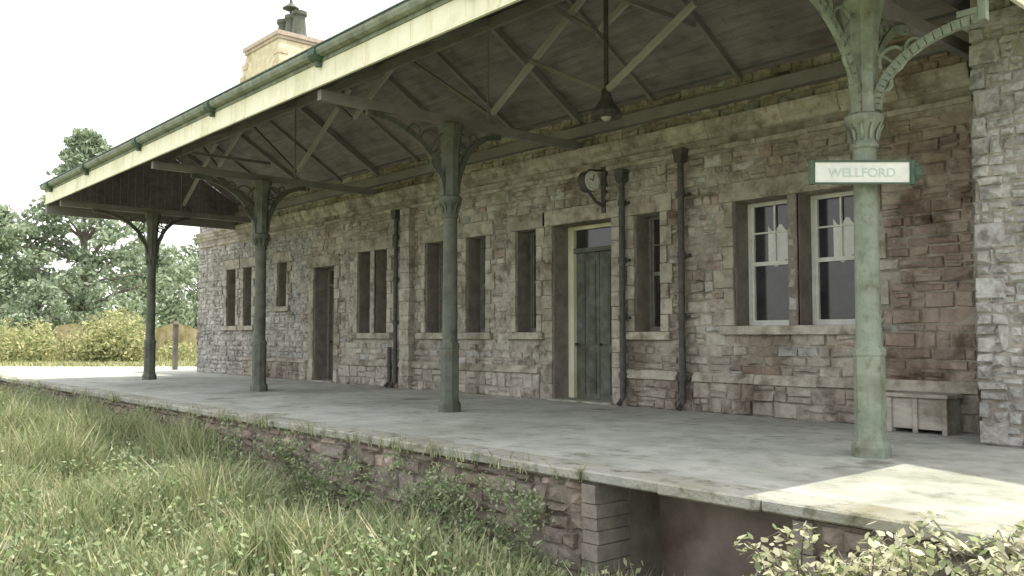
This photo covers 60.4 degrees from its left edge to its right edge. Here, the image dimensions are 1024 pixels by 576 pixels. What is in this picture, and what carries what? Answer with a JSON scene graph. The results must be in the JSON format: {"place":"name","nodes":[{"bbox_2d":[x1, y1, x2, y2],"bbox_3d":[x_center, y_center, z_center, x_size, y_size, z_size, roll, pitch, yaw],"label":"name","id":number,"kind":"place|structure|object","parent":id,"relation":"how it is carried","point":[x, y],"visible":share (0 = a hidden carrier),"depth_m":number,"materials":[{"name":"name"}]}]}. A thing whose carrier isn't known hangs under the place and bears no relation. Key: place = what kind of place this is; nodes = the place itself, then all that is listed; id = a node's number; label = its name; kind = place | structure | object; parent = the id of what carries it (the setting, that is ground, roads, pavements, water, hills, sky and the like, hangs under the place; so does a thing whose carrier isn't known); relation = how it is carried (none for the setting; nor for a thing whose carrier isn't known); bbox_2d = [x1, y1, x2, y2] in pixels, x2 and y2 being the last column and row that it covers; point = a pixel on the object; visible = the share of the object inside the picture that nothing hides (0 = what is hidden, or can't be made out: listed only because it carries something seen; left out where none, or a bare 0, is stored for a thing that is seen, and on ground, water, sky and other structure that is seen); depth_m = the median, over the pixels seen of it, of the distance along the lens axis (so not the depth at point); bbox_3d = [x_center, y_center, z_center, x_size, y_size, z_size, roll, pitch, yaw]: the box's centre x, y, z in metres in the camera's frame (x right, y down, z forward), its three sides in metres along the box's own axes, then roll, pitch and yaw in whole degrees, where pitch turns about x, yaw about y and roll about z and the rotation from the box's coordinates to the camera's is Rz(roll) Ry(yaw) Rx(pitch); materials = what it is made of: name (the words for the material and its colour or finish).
{"place":"outdoors","nodes":[
{"label":"outdoors","id":0,"kind":"place"},
{"bbox_2d":[0,0,402,321],"label":"sky","id":1,"kind":"structure","parent":0,"point":[118,69],"materials":[{"name":"white"}]},
{"bbox_2d":[0,368,685,575],"bbox_3d":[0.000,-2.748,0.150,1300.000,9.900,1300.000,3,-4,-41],"label":"ground","id":2,"kind":"structure","parent":0,"point":[174,557],"depth_m":8.57,"materials":[{"name":"green plant"}]},
{"bbox_2d":[0,204,56,323],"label":"broadleaf tree","id":3,"kind":"object","parent":2,"relation":"on","point":[7,217],"visible":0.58,"depth_m":50.59,"materials":[{"name":"green plant"}]},
{"bbox_2d":[0,278,76,339],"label":"shrub","id":4,"kind":"object","parent":2,"relation":"on","point":[45,290],"visible":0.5,"depth_m":42.77,"materials":[{"name":"green plant"}]},
{"bbox_2d":[0,243,102,336],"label":"broadleaf tree","id":5,"kind":"object","parent":2,"relation":"on","point":[34,258],"visible":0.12,"depth_m":71.54,"materials":[{"name":"green plant"}]},
{"bbox_2d":[0,127,187,327],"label":"cedar tree","id":6,"kind":"object","parent":2,"relation":"on","point":[87,143],"visible":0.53,"depth_m":51.41,"materials":[{"name":"green plant"}]},
{"bbox_2d":[0,310,195,363],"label":"hedge","id":7,"kind":"object","parent":2,"relation":"on","point":[104,340],"visible":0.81,"depth_m":37.34,"materials":[{"name":"green plant"}]},
{"bbox_2d":[0,350,196,366],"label":"verge grass","id":8,"kind":"structure","parent":2,"relation":"on","point":[160,361],"depth_m":35.53,"materials":[{"name":"green plant"}]},
{"bbox_2d":[85,307,143,327],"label":"shrub","id":9,"kind":"object","parent":2,"relation":"on","point":[123,310],"visible":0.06,"depth_m":41.89,"materials":[{"name":"green plant"}]},
{"bbox_2d":[56,323,197,355],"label":"board fence","id":10,"kind":"object","parent":2,"relation":"on","point":[188,334],"visible":0.21,"depth_m":41.05,"materials":[{"name":"beige wood"}]},
{"bbox_2d":[92,234,198,328],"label":"broadleaf tree","id":11,"kind":"object","parent":2,"relation":"on","point":[172,309],"visible":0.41,"depth_m":59.33,"materials":[{"name":"green plant"}]},
{"bbox_2d":[158,234,198,328],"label":"broadleaf tree","id":12,"kind":"object","parent":2,"relation":"on","point":[190,259],"visible":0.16,"depth_m":68.64,"materials":[{"name":"green plant"}]},
{"bbox_2d":[0,384,643,575],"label":"weed patch","id":13,"kind":"object","parent":2,"relation":"on","point":[61,539],"visible":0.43,"depth_m":7.65,"materials":[{"name":"green plant"}]},
{"bbox_2d":[733,510,1023,575],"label":"bramble bush","id":14,"kind":"object","parent":2,"relation":"on","point":[1014,566],"visible":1,"depth_m":4.84,"materials":[{"name":"green plant"}]},
{"bbox_2d":[0,365,1023,575],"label":"station platform","id":15,"kind":"structure","parent":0,"point":[666,492],"depth_m":8.41,"materials":[{"name":"concrete"}]},
{"bbox_2d":[142,213,160,379],"bbox_3d":[-9.590,0.223,23.382,0.388,4.400,0.388,3,-4,-41],"label":"shaft","id":16,"kind":"object","parent":15,"relation":"on","point":[152,256],"visible":1,"depth_m":23.30,"materials":[{"name":"green paint"}]},
{"bbox_2d":[92,209,147,254],"bbox_3d":[-10.197,-1.454,22.942,1.411,1.104,0.085,3,-4,-41],"label":"bracket","id":17,"kind":"object","parent":16,"relation":"attached to","point":[140,236],"visible":1,"depth_m":23.13,"materials":[{"name":"green metal"}]},
{"bbox_2d":[157,217,190,253],"bbox_3d":[-9.173,-1.431,23.837,0.908,1.054,0.085,3,-4,-41],"label":"bracket","id":18,"kind":"object","parent":16,"relation":"attached to","point":[165,229],"visible":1,"depth_m":23.69,"materials":[{"name":"green metal"}]},
{"bbox_2d":[172,321,178,369],"bbox_3d":[-11.482,1.982,30.019,0.180,1.710,0.180,3,-4,-41],"label":"gate post","id":19,"kind":"object","parent":15,"relation":"on","point":[175,346],"visible":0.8,"depth_m":29.97,"materials":[{"name":"wood"}]},
{"bbox_2d":[250,180,271,391],"bbox_3d":[-5.273,-0.046,18.450,0.388,4.400,0.388,3,-4,-41],"label":"shaft","id":20,"kind":"object","parent":15,"relation":"on","point":[261,235],"visible":1,"depth_m":18.36,"materials":[{"name":"green paint"}]},
{"bbox_2d":[190,173,256,232],"bbox_3d":[-5.880,-1.723,18.010,1.411,1.104,0.085,3,-4,-41],"label":"bracket","id":21,"kind":"object","parent":20,"relation":"attached to","point":[248,209],"visible":1,"depth_m":18.19,"materials":[{"name":"green metal"}]},
{"bbox_2d":[268,186,305,231],"bbox_3d":[-4.856,-1.699,18.905,0.908,1.054,0.085,3,-4,-41],"label":"bracket","id":22,"kind":"object","parent":20,"relation":"attached to","point":[275,203],"visible":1,"depth_m":18.75,"materials":[{"name":"green metal"}]},
{"bbox_2d":[21,385,555,569],"bbox_3d":[-6.670,2.578,15.649,0.357,1.278,21.510,3,-4,-41],"label":"wall creeper","id":23,"kind":"object","parent":15,"relation":"attached to","point":[414,499],"depth_m":9.08,"materials":[{"name":"green plant"}]},
{"bbox_2d":[7,376,586,481],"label":"edge weeds","id":24,"kind":"object","parent":15,"relation":"on","point":[311,428],"visible":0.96,"depth_m":10.90,"materials":[{"name":"green plant"}]},
{"bbox_2d":[308,379,333,382],"bbox_3d":[-4.589,2.350,22.223,0.620,0.045,1.150,3,-4,-41],"label":"door step","id":25,"kind":"object","parent":15,"relation":"on","point":[326,380],"depth_m":22.07,"materials":[{"name":"stone"}]},
{"bbox_2d":[383,347,391,387],"bbox_3d":[-2.752,1.773,19.640,0.248,0.902,0.220,3,-4,-41],"label":"drain pipe","id":26,"kind":"object","parent":15,"relation":"on","point":[388,363],"visible":0.93,"depth_m":19.61,"materials":[{"name":"black metal"}]},
{"bbox_2d":[389,209,399,387],"bbox_3d":[-2.600,0.235,19.550,0.248,3.962,0.220,3,-4,-41],"label":"drain pipe","id":27,"kind":"object","parent":15,"relation":"on","point":[395,215],"visible":0.94,"depth_m":19.53,"materials":[{"name":"black metal"}]},
{"bbox_2d":[438,123,463,412],"bbox_3d":[-0.950,-0.315,13.510,0.388,4.400,0.388,3,-4,-41],"label":"shaft","id":28,"kind":"object","parent":15,"relation":"on","point":[450,201],"visible":1,"depth_m":13.42,"materials":[{"name":"green paint"}]},
{"bbox_2d":[365,109,445,195],"bbox_3d":[-1.557,-1.992,13.070,1.411,1.104,0.085,3,-4,-41],"label":"bracket","id":29,"kind":"object","parent":28,"relation":"attached to","point":[435,162],"visible":1,"depth_m":13.25,"materials":[{"name":"green metal"}]},
{"bbox_2d":[459,133,500,193],"bbox_3d":[-0.533,-1.969,13.965,0.908,1.054,0.085,3,-4,-41],"label":"bracket","id":30,"kind":"object","parent":28,"relation":"attached to","point":[468,152],"visible":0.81,"depth_m":13.83,"materials":[{"name":"green metal"}]},
{"bbox_2d":[547,397,613,404],"bbox_3d":[1.366,1.980,15.418,0.620,0.045,1.550,3,-4,-41],"label":"door step","id":31,"kind":"object","parent":15,"relation":"on","point":[588,400],"depth_m":15.32,"materials":[{"name":"stone"}]},
{"bbox_2d":[197,23,980,410],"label":"stone wall","id":32,"kind":"structure","parent":15,"relation":"on","point":[965,111],"depth_m":13.59,"materials":[{"name":"grey stone"}]},
{"bbox_2d":[327,268,334,378],"bbox_3d":[-4.409,0.925,22.459,0.140,2.897,1.024,3,-4,-41],"label":"panelled door","id":33,"kind":"structure","parent":32,"relation":"attached to","point":[330,318],"depth_m":22.76,"materials":[{"name":"paint"}]},
{"bbox_2d":[439,244,442,332],"bbox_3d":[-1.351,0.000,18.921,0.110,1.914,0.644,3,-4,-41],"label":"sash window","id":34,"kind":"structure","parent":32,"relation":"attached to","point":[440,282],"depth_m":19.11,"materials":[{"name":"paint"}]},
{"bbox_2d":[480,239,485,331],"bbox_3d":[-0.426,-0.058,17.864,0.110,1.914,0.594,3,-4,-41],"label":"sash window","id":35,"kind":"structure","parent":32,"relation":"attached to","point":[482,285],"depth_m":18.04,"materials":[{"name":"paint"}]},
{"bbox_2d":[39,0,1023,229],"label":"platform canopy","id":36,"kind":"object","parent":32,"relation":"attached to","point":[483,68],"visible":0.96,"depth_m":14.67,"materials":[{"name":"wood"}]},
{"bbox_2d":[591,0,621,120],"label":"pendant lamp","id":37,"kind":"object","parent":36,"relation":"hanging from","point":[606,108],"visible":1,"depth_m":12.15,"materials":[{"name":"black metal"}]},
{"bbox_2d":[956,0,988,21],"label":"end tie","id":38,"kind":"object","parent":36,"relation":"attached to","point":[981,9],"visible":1,"depth_m":7.76,"materials":[{"name":"green paint"}]},
{"bbox_2d":[530,232,536,331],"bbox_3d":[0.561,-0.119,16.737,0.110,1.914,0.554,3,-4,-41],"label":"sash window","id":39,"kind":"structure","parent":32,"relation":"attached to","point":[533,246],"depth_m":16.89,"materials":[{"name":"paint"}]},
{"bbox_2d":[196,62,980,404],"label":"dressed surrounds","id":40,"kind":"object","parent":32,"relation":"attached to","point":[732,318],"visible":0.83,"depth_m":15.94,"materials":[{"name":"stone"}]},
{"bbox_2d":[196,19,981,433],"bbox_3d":[-2.330,-0.345,19.400,0.144,5.114,23.794,3,-4,-41],"label":"rubble facing","id":41,"kind":"object","parent":32,"relation":"attached to","point":[818,403],"visible":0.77,"depth_m":13.34,"materials":[{"name":"stone"}]},
{"bbox_2d":[568,222,612,399],"bbox_3d":[1.546,0.429,15.661,0.140,3.147,1.424,3,-4,-41],"label":"panelled door","id":42,"kind":"structure","parent":32,"relation":"attached to","point":[590,338],"depth_m":15.83,"materials":[{"name":"green paint"}]},
{"bbox_2d":[224,10,958,204],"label":"slate roof","id":43,"kind":"structure","parent":32,"relation":"on","point":[764,63],"depth_m":13.73,"materials":[{"name":"grey stone"}]},
{"bbox_2d":[239,0,323,82],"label":"chimney stack","id":44,"kind":"object","parent":43,"relation":"on","point":[287,38],"visible":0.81,"depth_m":28.12,"materials":[{"name":"beige stone"}]},
{"bbox_2d":[578,166,607,213],"bbox_3d":[1.390,-1.684,14.853,0.608,0.800,0.193,3,-4,-41],"label":"station clock","id":45,"kind":"object","parent":32,"relation":"attached to","point":[588,181],"visible":1,"depth_m":14.78,"materials":[{"name":"black metal"}]},
{"bbox_2d":[649,216,661,331],"bbox_3d":[2.492,-0.239,14.530,0.110,1.914,0.524,3,-4,-41],"label":"sash window","id":46,"kind":"structure","parent":32,"relation":"attached to","point":[654,263],"depth_m":14.66,"materials":[{"name":"paint"}]},
{"bbox_2d":[748,199,788,325],"bbox_3d":[3.877,-0.366,12.950,0.110,1.834,0.874,3,-4,-41],"label":"sash window","id":47,"kind":"structure","parent":32,"relation":"attached to","point":[768,263],"depth_m":13.06,"materials":[{"name":"white paint"}]},
{"bbox_2d":[810,191,854,324],"bbox_3d":[4.562,-0.408,12.168,0.110,1.834,0.874,3,-4,-41],"label":"sash window","id":48,"kind":"structure","parent":32,"relation":"attached to","point":[832,249],"depth_m":12.28,"materials":[{"name":"white paint"}]},
{"bbox_2d":[614,168,630,405],"bbox_3d":[1.808,-0.014,14.511,0.248,3.912,0.220,3,-4,-41],"label":"drain pipe","id":49,"kind":"object","parent":15,"relation":"on","point":[621,176],"visible":1,"depth_m":14.49,"materials":[{"name":"black metal"}]},
{"bbox_2d":[672,147,691,410],"bbox_3d":[2.611,-0.139,13.598,0.248,4.062,0.220,3,-4,-41],"label":"drain pipe","id":50,"kind":"object","parent":15,"relation":"on","point":[680,155],"visible":1,"depth_m":13.57,"materials":[{"name":"black metal"}]},
{"bbox_2d":[839,0,891,458],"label":"shaft","id":51,"kind":"object","parent":15,"relation":"on","point":[864,126],"visible":0.96,"depth_m":8.41,"materials":[{"name":"green paint"}]},
{"bbox_2d":[810,0,860,112],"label":"bracket","id":52,"kind":"object","parent":51,"relation":"attached to","point":[825,11],"visible":1,"depth_m":8.36,"materials":[{"name":"green metal"}]},
{"bbox_2d":[809,160,921,184],"bbox_3d":[3.353,-1.095,8.386,1.034,0.230,0.156,1,-3,6],"label":"platform name sign","id":53,"kind":"object","parent":51,"relation":"attached to","point":[909,172],"visible":1,"depth_m":8.34,"materials":[{"name":"white metal"}]},
{"bbox_2d":[878,20,910,70],"bbox_3d":[3.843,-2.241,8.965,0.908,1.054,0.085,3,-4,-41],"label":"bracket","id":54,"kind":"object","parent":51,"relation":"attached to","point":[886,37],"visible":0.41,"depth_m":8.93,"materials":[{"name":"green metal"}]},
{"bbox_2d":[874,13,983,110],"bbox_3d":[3.819,-2.070,8.140,0.060,0.686,1.020,3,-4,-41],"label":"bracket","id":55,"kind":"object","parent":51,"relation":"attached to","point":[897,64],"visible":0.99,"depth_m":8.25,"materials":[{"name":"green metal"}]},
{"bbox_2d":[886,391,963,435],"bbox_3d":[4.933,1.490,10.527,0.470,0.470,0.740,3,-4,-41],"label":"storage chest","id":56,"kind":"object","parent":15,"relation":"on","point":[915,411],"visible":0.98,"depth_m":10.37,"materials":[{"name":"grey wood"}]},
{"bbox_2d":[970,0,1023,448],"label":"stone wall","id":57,"kind":"structure","parent":15,"relation":"on","point":[1017,48],"depth_m":9.18,"materials":[{"name":"grey stone"}]},
{"bbox_2d":[963,0,1023,447],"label":"wing rubble","id":58,"kind":"object","parent":57,"relation":"attached to","point":[990,102],"visible":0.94,"depth_m":9.22,"materials":[{"name":"grey stone"}]},
{"bbox_2d":[942,0,969,10],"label":"wing roof","id":59,"kind":"structure","parent":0,"point":[960,5],"depth_m":9.71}
]}

